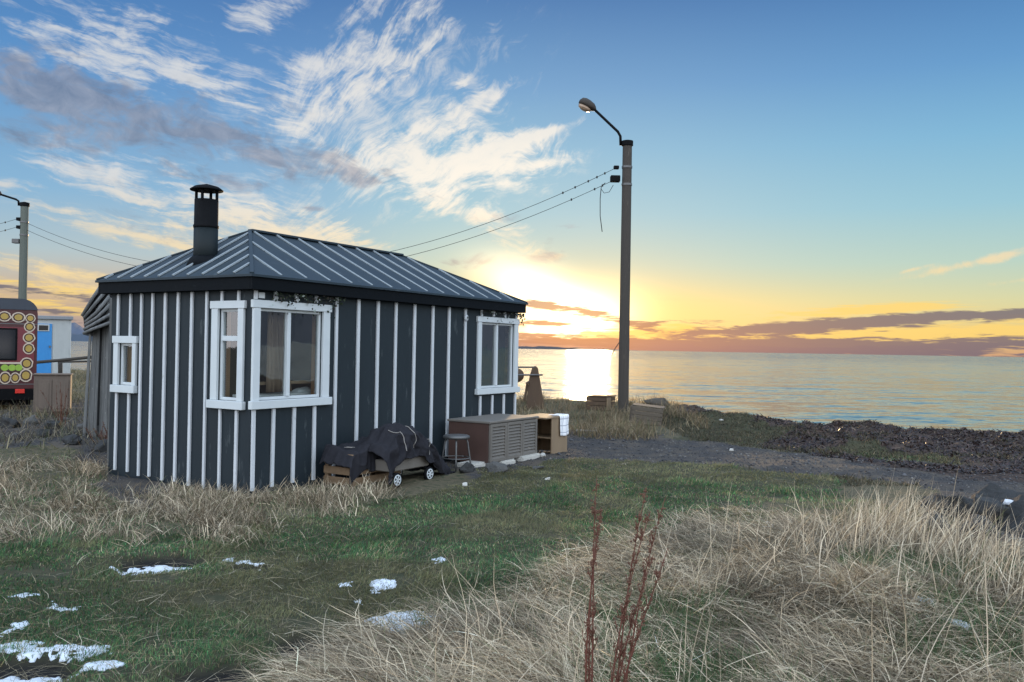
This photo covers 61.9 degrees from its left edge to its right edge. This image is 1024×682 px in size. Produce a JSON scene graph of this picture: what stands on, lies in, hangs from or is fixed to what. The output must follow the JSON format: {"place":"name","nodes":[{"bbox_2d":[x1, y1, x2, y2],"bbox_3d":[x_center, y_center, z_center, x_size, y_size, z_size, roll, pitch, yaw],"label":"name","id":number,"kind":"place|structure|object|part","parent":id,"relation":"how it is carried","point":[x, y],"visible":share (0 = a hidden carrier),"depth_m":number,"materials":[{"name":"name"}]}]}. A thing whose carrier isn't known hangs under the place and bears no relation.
{"place":"outdoors","nodes":[
{"label":"outdoors","id":0,"kind":"place"},
{"bbox_2d":[71,322,83,334],"bbox_3d":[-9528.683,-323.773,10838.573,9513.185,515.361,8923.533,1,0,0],"label":"hills","id":1,"kind":"structure","parent":0,"point":[76,328],"depth_m":12113.26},
{"bbox_2d":[71,334,91,340],"bbox_3d":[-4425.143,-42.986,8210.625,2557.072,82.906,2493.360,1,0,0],"label":"headland","id":2,"kind":"structure","parent":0,"point":[78,337],"depth_m":7711.26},
{"bbox_2d":[0,456,849,681],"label":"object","id":3,"kind":"structure","parent":0,"point":[7,608],"depth_m":5.40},
{"bbox_2d":[0,370,1023,681],"bbox_3d":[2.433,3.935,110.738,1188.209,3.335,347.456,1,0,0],"label":"ground","id":4,"kind":"structure","parent":0,"point":[414,482],"depth_m":7.29,"materials":[{"name":"plant"}]},
{"bbox_2d":[0,417,21,427],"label":"boulder","id":5,"kind":"object","parent":4,"relation":"on","point":[7,421],"visible":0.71,"depth_m":15.36,"materials":[{"name":"grey stone"}]},
{"bbox_2d":[0,620,28,636],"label":"snow patch","id":6,"kind":"object","parent":4,"relation":"on","point":[18,625],"visible":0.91,"depth_m":4.78,"materials":[{"name":"white snow"}]},
{"bbox_2d":[0,191,29,298],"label":"street lamp","id":7,"kind":"object","parent":4,"relation":"on","point":[23,219],"visible":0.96,"depth_m":26.94,"materials":[{"name":"black metal"}]},
{"bbox_2d":[10,432,22,440],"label":"boulder","id":8,"kind":"object","parent":4,"relation":"on","point":[15,434],"visible":0.34,"depth_m":13.29,"materials":[{"name":"grey stone"}]},
{"bbox_2d":[0,298,37,404],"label":"painted caravan","id":9,"kind":"object","parent":4,"relation":"on","point":[18,339],"visible":0.98,"depth_m":19.38,"materials":[{"name":"red metal"}]},
{"bbox_2d":[0,328,17,359],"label":"rear window","id":10,"kind":"structure","parent":9,"relation":"in","point":[8,336],"depth_m":19.26,"materials":[{"name":"black glass"}]},
{"bbox_2d":[0,640,44,653],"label":"snow patch","id":11,"kind":"object","parent":4,"relation":"on","point":[11,650],"visible":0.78,"depth_m":4.49,"materials":[{"name":"white snow"}]},
{"bbox_2d":[11,593,39,597],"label":"snow patch","id":12,"kind":"object","parent":4,"relation":"on","point":[25,594],"visible":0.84,"depth_m":5.30,"materials":[{"name":"white snow"}]},
{"bbox_2d":[23,415,40,423],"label":"boulder","id":13,"kind":"object","parent":4,"relation":"on","point":[33,418],"visible":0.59,"depth_m":16.18,"materials":[{"name":"grey stone"}]},
{"bbox_2d":[0,674,78,681],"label":"snow patch","id":14,"kind":"object","parent":4,"relation":"on","point":[37,679],"visible":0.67,"depth_m":4.12,"materials":[{"name":"white snow"}]},
{"bbox_2d":[35,429,52,438],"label":"boulder","id":15,"kind":"object","parent":4,"relation":"on","point":[41,432],"visible":0.41,"depth_m":13.15,"materials":[{"name":"grey stone"}]},
{"bbox_2d":[0,367,90,450],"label":"rough back grass","id":16,"kind":"structure","parent":4,"relation":"on","point":[74,382],"depth_m":20.44,"materials":[{"name":"plant"}]},
{"bbox_2d":[0,399,104,459],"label":"stony yard weeds","id":17,"kind":"object","parent":4,"relation":"on","point":[61,433],"visible":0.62,"depth_m":13.26,"materials":[{"name":"plant"}]},
{"bbox_2d":[44,420,60,428],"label":"boulder","id":18,"kind":"object","parent":4,"relation":"on","point":[47,423],"visible":0.42,"depth_m":15.13,"materials":[{"name":"grey stone"}]},
{"bbox_2d":[33,373,72,414],"bbox_3d":[-10.119,1.161,18.813,0.747,0.888,0.550,1,-1,-24],"label":"wooden cupboard","id":19,"kind":"object","parent":4,"relation":"on","point":[46,384],"visible":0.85,"depth_m":18.58,"materials":[{"name":"brown wood"}]},
{"bbox_3d":[-10.158,1.193,18.512,0.311,0.698,0.025,1,-1,-24],"label":"door","id":20,"kind":"part","parent":19,"relation":"part of","materials":[{"name":"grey wood"}]},
{"bbox_3d":[-9.873,1.199,18.640,0.311,0.698,0.025,1,-1,-24],"label":"door","id":21,"kind":"part","parent":19,"relation":"part of","materials":[{"name":"grey wood"}]},
{"bbox_2d":[40,382,68,425],"bbox_3d":[-8.364,1.182,15.703,0.317,0.851,0.635,1,0,0],"label":"dead dock plant","id":22,"kind":"object","parent":4,"relation":"on","point":[61,410],"visible":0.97,"depth_m":15.78,"materials":[{"name":"brown plant"}]},
{"bbox_2d":[37,315,72,372],"bbox_3d":[-19.345,0.281,34.761,2.452,2.578,2.620,1,-1,-30],"label":"site hut","id":23,"kind":"object","parent":4,"relation":"on","point":[54,337],"visible":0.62,"depth_m":33.99,"materials":[{"name":"white paint"}]},
{"bbox_2d":[37,324,51,372],"bbox_3d":[-18.625,0.428,33.744,0.740,2.231,0.099,1,-1,-30],"label":"door","id":24,"kind":"structure","parent":23,"relation":"in","point":[44,335],"depth_m":33.81,"materials":[{"name":"blue paint"}]},
{"bbox_2d":[16,644,111,662],"bbox_3d":[-2.311,1.627,4.419,0.504,0.057,0.216,1,0,0],"label":"snow patch","id":25,"kind":"object","parent":4,"relation":"on","point":[36,653],"visible":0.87,"depth_m":4.41,"materials":[{"name":"white snow"}]},
{"bbox_2d":[37,356,90,372],"bbox_3d":[-14.194,0.842,27.282,1.932,0.802,0.680,1,0,0],"label":"pole barrier","id":26,"kind":"object","parent":4,"relation":"on","point":[62,361],"visible":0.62,"depth_m":26.97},
{"bbox_2d":[47,601,80,611],"bbox_3d":[-2.709,1.602,5.123,0.264,0.024,0.119,1,-1,20],"label":"snow patch","id":27,"kind":"object","parent":4,"relation":"on","point":[53,607],"visible":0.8,"depth_m":5.10,"materials":[{"name":"white snow"}]},
{"bbox_2d":[62,434,81,444],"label":"boulder","id":28,"kind":"object","parent":4,"relation":"on","point":[68,440],"visible":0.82,"depth_m":11.88,"materials":[{"name":"grey stone"}]},
{"bbox_2d":[74,422,87,435],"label":"boulder","id":29,"kind":"object","parent":4,"relation":"on","point":[80,425],"visible":0.23,"depth_m":13.39,"materials":[{"name":"grey stone"}]},
{"bbox_2d":[81,288,111,464],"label":"plank shed","id":30,"kind":"structure","parent":4,"relation":"on","point":[96,314],"depth_m":12.94,"materials":[{"name":"grey wood"}]},
{"bbox_2d":[86,421,107,441],"bbox_3d":[-5.801,1.318,12.187,0.309,0.338,0.888,1,-1,9],"label":"dead dock plant","id":31,"kind":"object","parent":4,"relation":"on","point":[105,434],"visible":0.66,"depth_m":12.17,"materials":[{"name":"brown plant"}]},
{"bbox_2d":[77,660,123,673],"bbox_3d":[-2.042,1.629,4.242,0.204,0.058,0.156,1,0,0],"label":"snow patch","id":32,"kind":"object","parent":4,"relation":"on","point":[116,663],"visible":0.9,"depth_m":4.22,"materials":[{"name":"white snow"}]},
{"bbox_2d":[94,439,106,451],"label":"boulder","id":33,"kind":"object","parent":4,"relation":"on","point":[101,447],"visible":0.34,"depth_m":11.58,"materials":[{"name":"grey stone"}]},
{"bbox_2d":[109,565,199,575],"bbox_3d":[-2.554,1.650,6.145,0.616,0.080,0.289,1,0,0],"label":"snow patch","id":34,"kind":"object","parent":4,"relation":"on","point":[158,568],"visible":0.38,"depth_m":6.19,"materials":[{"name":"white snow"}]},
{"bbox_2d":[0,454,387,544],"bbox_3d":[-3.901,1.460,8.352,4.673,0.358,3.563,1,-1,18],"label":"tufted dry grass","id":35,"kind":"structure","parent":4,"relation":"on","point":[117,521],"depth_m":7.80,"materials":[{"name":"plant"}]},
{"bbox_2d":[0,449,412,563],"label":"dry grass","id":36,"kind":"structure","parent":4,"relation":"on","point":[163,503],"depth_m":8.14,"materials":[{"name":"plant"}]},
{"bbox_2d":[236,560,263,566],"bbox_3d":[-1.912,1.639,6.247,0.235,0.054,0.163,1,-1,12],"label":"snow patch","id":37,"kind":"object","parent":4,"relation":"on","point":[245,562],"visible":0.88,"depth_m":6.20,"materials":[{"name":"white snow"}]},
{"bbox_2d":[95,184,527,495],"bbox_3d":[-2.371,-0.019,11.909,2.693,3.523,5.674,1,-1,31],"label":"striped cabin","id":38,"kind":"object","parent":4,"relation":"on","point":[398,338],"visible":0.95,"depth_m":9.96,"materials":[{"name":"black painted metal"},{"name":"painted wood"},{"name":"glass"}]},
{"bbox_2d":[110,336,138,392],"bbox_3d":[-4.514,0.276,10.131,0.460,0.666,0.260,1,-1,31],"label":"window","id":39,"kind":"structure","parent":38,"relation":"in","point":[125,387],"depth_m":10.08,"materials":[{"name":"white wood"}]},
{"bbox_2d":[206,300,246,409],"bbox_3d":[-3.003,0.149,9.214,0.560,1.156,0.260,1,-1,31],"label":"window","id":40,"kind":"structure","parent":38,"relation":"in","point":[236,403],"depth_m":9.21,"materials":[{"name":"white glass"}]},
{"bbox_2d":[233,392,310,396],"bbox_3d":[-2.644,1.087,9.756,0.210,0.985,1.230,1,-1,31],"label":"window shelf","id":41,"kind":"object","parent":38,"relation":"on","point":[279,394],"depth_m":9.63,"materials":[{"name":"brown wood"}]},
{"bbox_2d":[290,387,310,392],"bbox_3d":[-2.468,0.569,10.046,0.160,0.058,0.330,1,-1,31],"label":"folded cloth","id":42,"kind":"object","parent":41,"relation":"on","point":[303,389],"visible":0.87,"depth_m":9.97,"materials":[{"name":"white fabric"}]},
{"bbox_2d":[266,312,291,391],"bbox_3d":[-2.591,0.079,9.550,0.048,0.981,0.380,1,-1,31],"label":"curtain","id":43,"kind":"object","parent":38,"relation":"hanging from","point":[275,353],"visible":0.72,"depth_m":9.49,"materials":[{"name":"white fabric"}]},
{"bbox_2d":[260,380,310,384],"bbox_3d":[-2.573,0.472,9.687,0.020,0.035,1.195,1,-1,31],"label":"window rail","id":44,"kind":"object","parent":38,"relation":"attached to","point":[294,382],"depth_m":9.85,"materials":[{"name":"brown wood"}]},
{"bbox_2d":[248,299,331,409],"bbox_3d":[-2.505,0.149,9.494,0.260,1.156,1.205,1,-1,31],"label":"window","id":45,"kind":"structure","parent":38,"relation":"in","point":[286,400],"depth_m":9.43,"materials":[{"name":"white wood"}]},
{"bbox_2d":[271,291,345,317],"bbox_3d":[-2.267,-0.405,9.597,0.110,0.275,1.140,1,-1,31],"label":"leaf garland","id":46,"kind":"object","parent":38,"relation":"attached to","point":[305,298],"visible":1,"depth_m":9.58,"materials":[{"name":"black plant"}]},
{"bbox_2d":[475,316,519,394],"bbox_3d":[-0.288,0.222,13.145,0.260,1.161,1.220,1,-1,31],"label":"window","id":47,"kind":"structure","parent":38,"relation":"in","point":[480,390],"depth_m":13.10,"materials":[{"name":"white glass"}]},
{"bbox_2d":[481,310,525,325],"bbox_3d":[-0.119,-0.361,13.151,0.128,0.228,1.287,1,-1,29],"label":"leaf garland","id":48,"kind":"object","parent":38,"relation":"attached to","point":[519,315],"visible":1,"depth_m":13.29,"materials":[{"name":"black plant"}]},
{"bbox_2d":[338,581,352,586],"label":"snow patch","id":49,"kind":"object","parent":4,"relation":"on","point":[342,584],"visible":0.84,"depth_m":5.70,"materials":[{"name":"white snow"}]},
{"bbox_2d":[323,454,399,488],"bbox_3d":[-1.733,1.462,9.963,0.440,0.380,0.860,1,-1,31],"label":"slatted crate","id":50,"kind":"object","parent":4,"relation":"on","point":[330,470],"visible":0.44,"depth_m":9.65,"materials":[{"name":"brown wood"}]},
{"bbox_2d":[319,437,381,486],"bbox_3d":[-1.696,1.378,9.986,0.492,0.462,1.104,1,-1,31],"label":"wool blanket","id":51,"kind":"object","parent":50,"relation":"on","point":[360,461],"visible":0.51,"depth_m":9.61,"materials":[{"name":"black fabric"}]},
{"bbox_2d":[370,578,396,593],"bbox_3d":[-0.866,1.640,5.710,0.180,0.039,0.324,1,0,0],"label":"snow patch","id":52,"kind":"object","parent":4,"relation":"on","point":[382,581],"visible":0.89,"depth_m":5.72,"materials":[{"name":"white snow"}]},
{"bbox_2d":[359,456,433,487],"bbox_3d":[-1.266,1.433,10.217,0.572,0.460,1.191,1,-1,31],"label":"hand cart","id":53,"kind":"object","parent":4,"relation":"on","point":[406,464],"visible":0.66,"depth_m":9.88,"materials":[{"name":"brown paint"}]},
{"bbox_2d":[360,422,454,484],"bbox_3d":[-1.236,1.308,10.251,0.612,0.684,1.440,1,-1,31],"label":"wool blanket","id":54,"kind":"object","parent":53,"relation":"on","point":[394,445],"visible":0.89,"depth_m":9.83,"materials":[{"name":"black fabric"}]},
{"bbox_2d":[364,610,442,633],"bbox_3d":[-0.592,1.634,4.940,0.524,0.049,0.475,1,-1,39],"label":"snow patch","id":55,"kind":"object","parent":4,"relation":"on","point":[403,615],"visible":0.2,"depth_m":5.01,"materials":[{"name":"white snow"}]},
{"bbox_2d":[442,434,470,471],"bbox_3d":[-0.725,1.448,11.083,0.372,0.456,0.372,1,-1,31],"label":"bar stool","id":56,"kind":"object","parent":4,"relation":"on","point":[455,437],"visible":0.91,"depth_m":10.98,"materials":[{"name":"grey metal"}]},
{"bbox_2d":[459,462,474,472],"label":"boulder","id":57,"kind":"object","parent":4,"relation":"on","point":[467,467],"visible":0.87,"depth_m":10.75,"materials":[{"name":"grey stone"}]},
{"bbox_2d":[457,461,485,466],"bbox_3d":[-0.539,1.667,11.393,0.280,0.100,0.370,1,-1,31],"label":"stone block","id":58,"kind":"object","parent":4,"relation":"on","point":[476,464],"depth_m":11.34,"materials":[{"name":"white stone"}]},
{"bbox_2d":[485,461,507,472],"bbox_3d":[-0.186,1.657,10.941,0.285,0.223,0.183,1,-1,-31],"label":"boulder","id":59,"kind":"object","parent":4,"relation":"on","point":[494,467],"visible":0.7,"depth_m":10.90,"materials":[{"name":"grey stone"}]},
{"bbox_2d":[497,459,515,464],"bbox_3d":[-0.156,1.697,11.832,0.280,0.112,0.380,1,-1,29],"label":"stone block","id":60,"kind":"object","parent":4,"relation":"on","point":[509,461],"depth_m":11.76,"materials":[{"name":"white stone"}]},
{"bbox_2d":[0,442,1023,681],"bbox_3d":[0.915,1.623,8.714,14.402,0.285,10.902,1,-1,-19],"label":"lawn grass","id":61,"kind":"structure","parent":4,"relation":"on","point":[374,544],"depth_m":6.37,"materials":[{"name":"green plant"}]},
{"bbox_2d":[513,453,539,460],"bbox_3d":[0.159,1.691,12.331,0.300,0.112,0.560,1,-1,30],"label":"stone block","id":62,"kind":"object","parent":4,"relation":"on","point":[528,457],"depth_m":12.18,"materials":[{"name":"white stone"}]},
{"bbox_2d":[447,413,538,462],"bbox_3d":[-0.255,1.366,12.139,0.705,0.560,1.330,1,-1,31],"label":"louvred cabinet","id":63,"kind":"object","parent":62,"relation":"on","point":[497,437],"visible":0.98,"depth_m":11.71,"materials":[{"name":"brown paint"}]},
{"bbox_3d":[-0.192,1.378,11.601,0.036,0.510,0.415,1,-1,31],"label":"louvred door","id":64,"kind":"part","parent":63,"relation":"part of","materials":[{"name":"brown paint"}]},
{"bbox_3d":[0.027,1.385,11.962,0.036,0.510,0.415,1,-1,31],"label":"louvred door","id":65,"kind":"part","parent":63,"relation":"part of","materials":[{"name":"brown paint"}]},
{"bbox_3d":[0.249,1.392,12.320,0.036,0.510,0.415,1,-1,31],"label":"louvred door","id":66,"kind":"part","parent":63,"relation":"part of","materials":[{"name":"brown paint"}]},
{"bbox_2d":[518,366,543,409],"bbox_3d":[0.383,1.167,21.284,0.874,1.085,0.793,1,0,0],"label":"wooden winch","id":67,"kind":"object","parent":4,"relation":"on","point":[533,392],"visible":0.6,"depth_m":20.99,"materials":[{"name":"brown wood"}]},
{"bbox_2d":[532,466,543,468],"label":"boulder","id":68,"kind":"object","parent":4,"relation":"on","point":[537,467],"visible":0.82,"depth_m":11.21,"materials":[{"name":"grey stone"}]},
{"bbox_2d":[530,413,566,453],"bbox_3d":[0.472,1.429,13.088,0.505,0.575,0.730,1,-1,31],"label":"plywood stand","id":69,"kind":"object","parent":4,"relation":"on","point":[551,439],"visible":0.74,"depth_m":13.16,"materials":[{"name":"beige wood"}]},
{"bbox_2d":[549,413,568,435],"bbox_3d":[0.726,1.297,13.187,0.214,0.327,0.318,1,-1,31],"label":"tea towel","id":70,"kind":"object","parent":69,"relation":"hanging from","point":[564,422],"visible":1,"depth_m":13.13,"materials":[{"name":"white fabric"}]},
{"bbox_2d":[582,479,602,681],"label":"dead dock plant","id":71,"kind":"object","parent":4,"relation":"on","point":[588,652],"visible":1,"depth_m":2.73,"materials":[{"name":"brown plant"}]},
{"bbox_2d":[585,394,615,409],"bbox_3d":[2.141,1.478,20.591,0.590,0.346,0.560,1,-1,32],"label":"wooden box","id":72,"kind":"object","parent":4,"relation":"on","point":[592,400],"visible":0.91,"depth_m":20.39,"materials":[{"name":"brown wood"}]},
{"bbox_2d":[578,98,632,412],"bbox_3d":[2.148,-1.854,20.017,1.301,7.702,0.311,1,0,0],"label":"street lamp","id":73,"kind":"object","parent":4,"relation":"on","point":[586,105],"visible":0.98,"depth_m":19.93,"materials":[{"name":"black metal"}]},
{"bbox_2d":[27,182,608,265],"bbox_3d":[-6.562,-2.820,23.524,19.049,2.094,0.037,1,-1,22],"label":"overhead wire","id":74,"kind":"object","parent":73,"relation":"attached to","point":[409,255],"visible":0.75,"depth_m":21.34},
{"bbox_2d":[28,169,612,261],"bbox_3d":[-6.507,-3.079,23.526,19.119,2.192,0.037,1,-1,21],"label":"overhead wire","id":75,"kind":"object","parent":73,"relation":"attached to","point":[398,249],"visible":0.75,"depth_m":21.39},
{"bbox_2d":[516,389,712,440],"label":"dry grass","id":76,"kind":"structure","parent":4,"relation":"on","point":[610,424],"depth_m":18.24,"materials":[{"name":"plant"}]},
{"bbox_2d":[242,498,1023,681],"bbox_3d":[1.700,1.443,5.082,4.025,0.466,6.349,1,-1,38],"label":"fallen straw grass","id":77,"kind":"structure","parent":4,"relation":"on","point":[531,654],"depth_m":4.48,"materials":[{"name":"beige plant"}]},
{"bbox_2d":[609,487,667,681],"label":"dead dock plant","id":78,"kind":"object","parent":4,"relation":"on","point":[619,645],"visible":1,"depth_m":2.68,"materials":[{"name":"brown plant"}]},
{"bbox_2d":[620,496,665,681],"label":"dead dock plant","id":79,"kind":"object","parent":4,"relation":"on","point":[644,575],"visible":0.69,"depth_m":2.85,"materials":[{"name":"brown plant"}]},
{"bbox_2d":[629,403,664,425],"bbox_3d":[2.900,1.579,18.304,0.694,0.397,0.670,6,1,14],"label":"slatted crate","id":80,"kind":"object","parent":4,"relation":"on","point":[639,412],"visible":0.98,"depth_m":18.01,"materials":[{"name":"wood"}]},
{"bbox_2d":[288,506,1023,681],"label":"arching dry grass","id":81,"kind":"structure","parent":4,"relation":"on","point":[681,551],"depth_m":4.57,"materials":[{"name":"plant"}]},
{"bbox_2d":[644,398,667,408],"bbox_3d":[3.488,1.517,20.503,0.634,0.335,1.025,1,-1,7],"label":"boulder","id":82,"kind":"object","parent":4,"relation":"on","point":[658,401],"visible":0.59,"depth_m":20.19,"materials":[{"name":"grey stone"}]},
{"bbox_2d":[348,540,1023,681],"bbox_3d":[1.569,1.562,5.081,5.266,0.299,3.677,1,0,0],"label":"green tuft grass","id":83,"kind":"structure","parent":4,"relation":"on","point":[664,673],"depth_m":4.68,"materials":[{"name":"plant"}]},
{"bbox_2d":[635,475,1023,610],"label":"standing dry grass","id":84,"kind":"structure","parent":4,"relation":"on","point":[956,539],"depth_m":6.68,"materials":[{"name":"plant"}]},
{"bbox_2d":[671,405,1023,474],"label":"seaweed","id":85,"kind":"object","parent":4,"relation":"on","point":[1010,435],"visible":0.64,"depth_m":15.00,"materials":[{"name":"brown plant"}]},
{"bbox_2d":[919,493,947,508],"bbox_3d":[4.459,1.727,8.875,0.330,0.261,0.300,1,0,4],"label":"boulder","id":86,"kind":"object","parent":4,"relation":"on","point":[930,499],"visible":0.16,"depth_m":8.93,"materials":[{"name":"grey stone"}]},
{"bbox_2d":[915,508,952,539],"bbox_3d":[3.767,1.703,7.636,0.303,0.384,0.598,1,-1,14],"label":"boulder","id":87,"kind":"object","parent":4,"relation":"on","point":[936,515],"visible":0.26,"depth_m":7.47,"materials":[{"name":"grey stone"}]},
{"bbox_2d":[934,494,973,518],"bbox_3d":[4.554,1.738,8.605,0.344,0.406,0.575,1,-1,-25],"label":"boulder","id":88,"kind":"object","parent":4,"relation":"on","point":[967,503],"visible":0.44,"depth_m":8.51,"materials":[{"name":"grey stone"}]},
{"bbox_2d":[949,618,969,627],"bbox_3d":[2.523,1.594,4.809,0.120,0.029,0.192,1,0,0],"label":"snow patch","id":89,"kind":"object","parent":4,"relation":"on","point":[960,623],"visible":0.28,"depth_m":4.79,"materials":[{"name":"white snow"}]},
{"bbox_2d":[954,514,995,542],"bbox_3d":[4.005,1.704,7.425,0.375,0.384,0.390,1,-1,24],"label":"boulder","id":90,"kind":"object","parent":4,"relation":"on","point":[990,533],"visible":0.32,"depth_m":7.33,"materials":[{"name":"grey stone"}]},
{"bbox_2d":[970,482,1002,498],"bbox_3d":[5.107,1.693,9.154,0.328,0.342,0.502,1,-1,-40],"label":"boulder","id":91,"kind":"object","parent":4,"relation":"on","point":[991,489],"visible":0.36,"depth_m":9.12,"materials":[{"name":"grey stone"}]},
{"bbox_2d":[972,494,1011,523],"bbox_3d":[4.601,1.661,8.143,0.412,0.375,0.442,1,-1,35],"label":"boulder","id":92,"kind":"object","parent":4,"relation":"on","point":[998,505],"visible":0.48,"depth_m":8.00,"materials":[{"name":"grey stone"}]},
{"bbox_2d":[991,489,1023,501],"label":"boulder","id":93,"kind":"object","parent":4,"relation":"on","point":[1007,493],"visible":0.28,"depth_m":8.95,"materials":[{"name":"grey stone"}]},
{"bbox_2d":[994,494,1023,534],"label":"boulder","id":94,"kind":"object","parent":4,"relation":"on","point":[1017,505],"visible":0.48,"depth_m":7.88,"materials":[{"name":"grey stone"}]},
{"bbox_2d":[1003,499,1012,504],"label":"snow patch","id":95,"kind":"object","parent":94,"relation":"on","point":[1007,501],"visible":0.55,"depth_m":8.03,"materials":[{"name":"white snow"}]},
{"bbox_2d":[0,0,1023,356],"label":"sky","id":96,"kind":"structure","parent":0,"point":[809,176],"materials":[{"name":"blue"}]},
{"bbox_2d":[1,408,1023,542],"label":"gravel","id":97,"kind":"structure","parent":0,"point":[784,456],"depth_m":12.51,"materials":[{"name":"grey gravel"}]},
{"bbox_2d":[70,341,1023,432],"bbox_3d":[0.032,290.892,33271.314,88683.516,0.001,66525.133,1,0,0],"label":"sea","id":98,"kind":"structure","parent":0,"point":[981,393],"depth_m":70.89,"materials":[{"name":"teal liquid"}]},
{"bbox_2d":[518,346,636,350],"bbox_3d":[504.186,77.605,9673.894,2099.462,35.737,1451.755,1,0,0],"label":"peninsula","id":99,"kind":"object","parent":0,"point":[537,347],"visible":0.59,"depth_m":9240.12},
{"bbox_2d":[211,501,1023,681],"bbox_3d":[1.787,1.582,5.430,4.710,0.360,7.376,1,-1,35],"label":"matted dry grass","id":100,"kind":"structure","parent":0,"point":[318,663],"depth_m":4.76,"materials":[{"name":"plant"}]},
{"bbox_2d":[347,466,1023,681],"bbox_3d":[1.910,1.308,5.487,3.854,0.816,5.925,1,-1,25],"label":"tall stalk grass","id":101,"kind":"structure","parent":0,"point":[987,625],"depth_m":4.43,"materials":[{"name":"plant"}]},
{"bbox_2d":[662,408,1022,486],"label":"bank turf grass","id":102,"kind":"structure","parent":0,"point":[704,436],"depth_m":15.48,"materials":[{"name":"plant"}]}
]}

